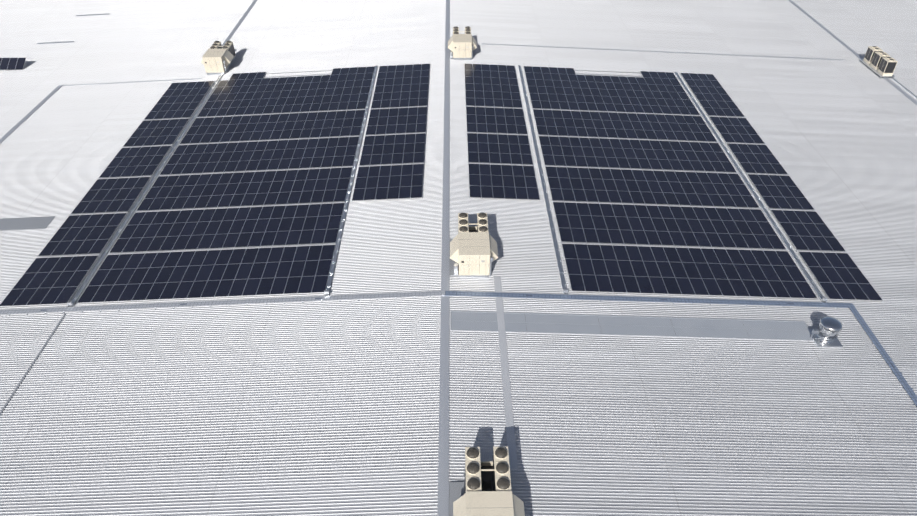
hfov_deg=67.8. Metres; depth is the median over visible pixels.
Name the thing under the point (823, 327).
roof exhaust cowl
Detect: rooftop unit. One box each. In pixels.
[201,41,235,74]
[448,26,476,59]
[449,447,524,515]
[450,212,497,277]
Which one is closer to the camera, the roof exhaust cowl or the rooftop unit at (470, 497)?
the rooftop unit at (470, 497)
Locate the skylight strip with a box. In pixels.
[451,311,813,340]
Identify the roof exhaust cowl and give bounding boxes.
[808,316,842,347]
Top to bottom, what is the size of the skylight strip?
1.445 m
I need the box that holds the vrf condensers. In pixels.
[859,46,916,97]
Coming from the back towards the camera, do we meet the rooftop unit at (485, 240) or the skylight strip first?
the rooftop unit at (485, 240)
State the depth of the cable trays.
67.86 m
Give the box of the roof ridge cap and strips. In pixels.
[0,0,916,515]
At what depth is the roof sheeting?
52.20 m
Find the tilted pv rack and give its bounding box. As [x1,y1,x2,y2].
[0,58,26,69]
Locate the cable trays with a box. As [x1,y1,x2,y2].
[69,64,826,306]
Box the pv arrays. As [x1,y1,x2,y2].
[0,63,882,306]
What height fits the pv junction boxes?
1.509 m
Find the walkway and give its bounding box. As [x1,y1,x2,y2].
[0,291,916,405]
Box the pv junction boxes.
[67,289,827,306]
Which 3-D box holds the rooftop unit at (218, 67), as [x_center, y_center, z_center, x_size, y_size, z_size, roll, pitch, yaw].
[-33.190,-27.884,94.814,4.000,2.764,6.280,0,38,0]
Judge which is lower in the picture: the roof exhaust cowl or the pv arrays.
the roof exhaust cowl
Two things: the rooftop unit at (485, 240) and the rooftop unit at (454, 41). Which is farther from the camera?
the rooftop unit at (454, 41)
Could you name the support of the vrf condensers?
on the roof sheeting
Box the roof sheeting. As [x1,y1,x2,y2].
[0,0,916,515]

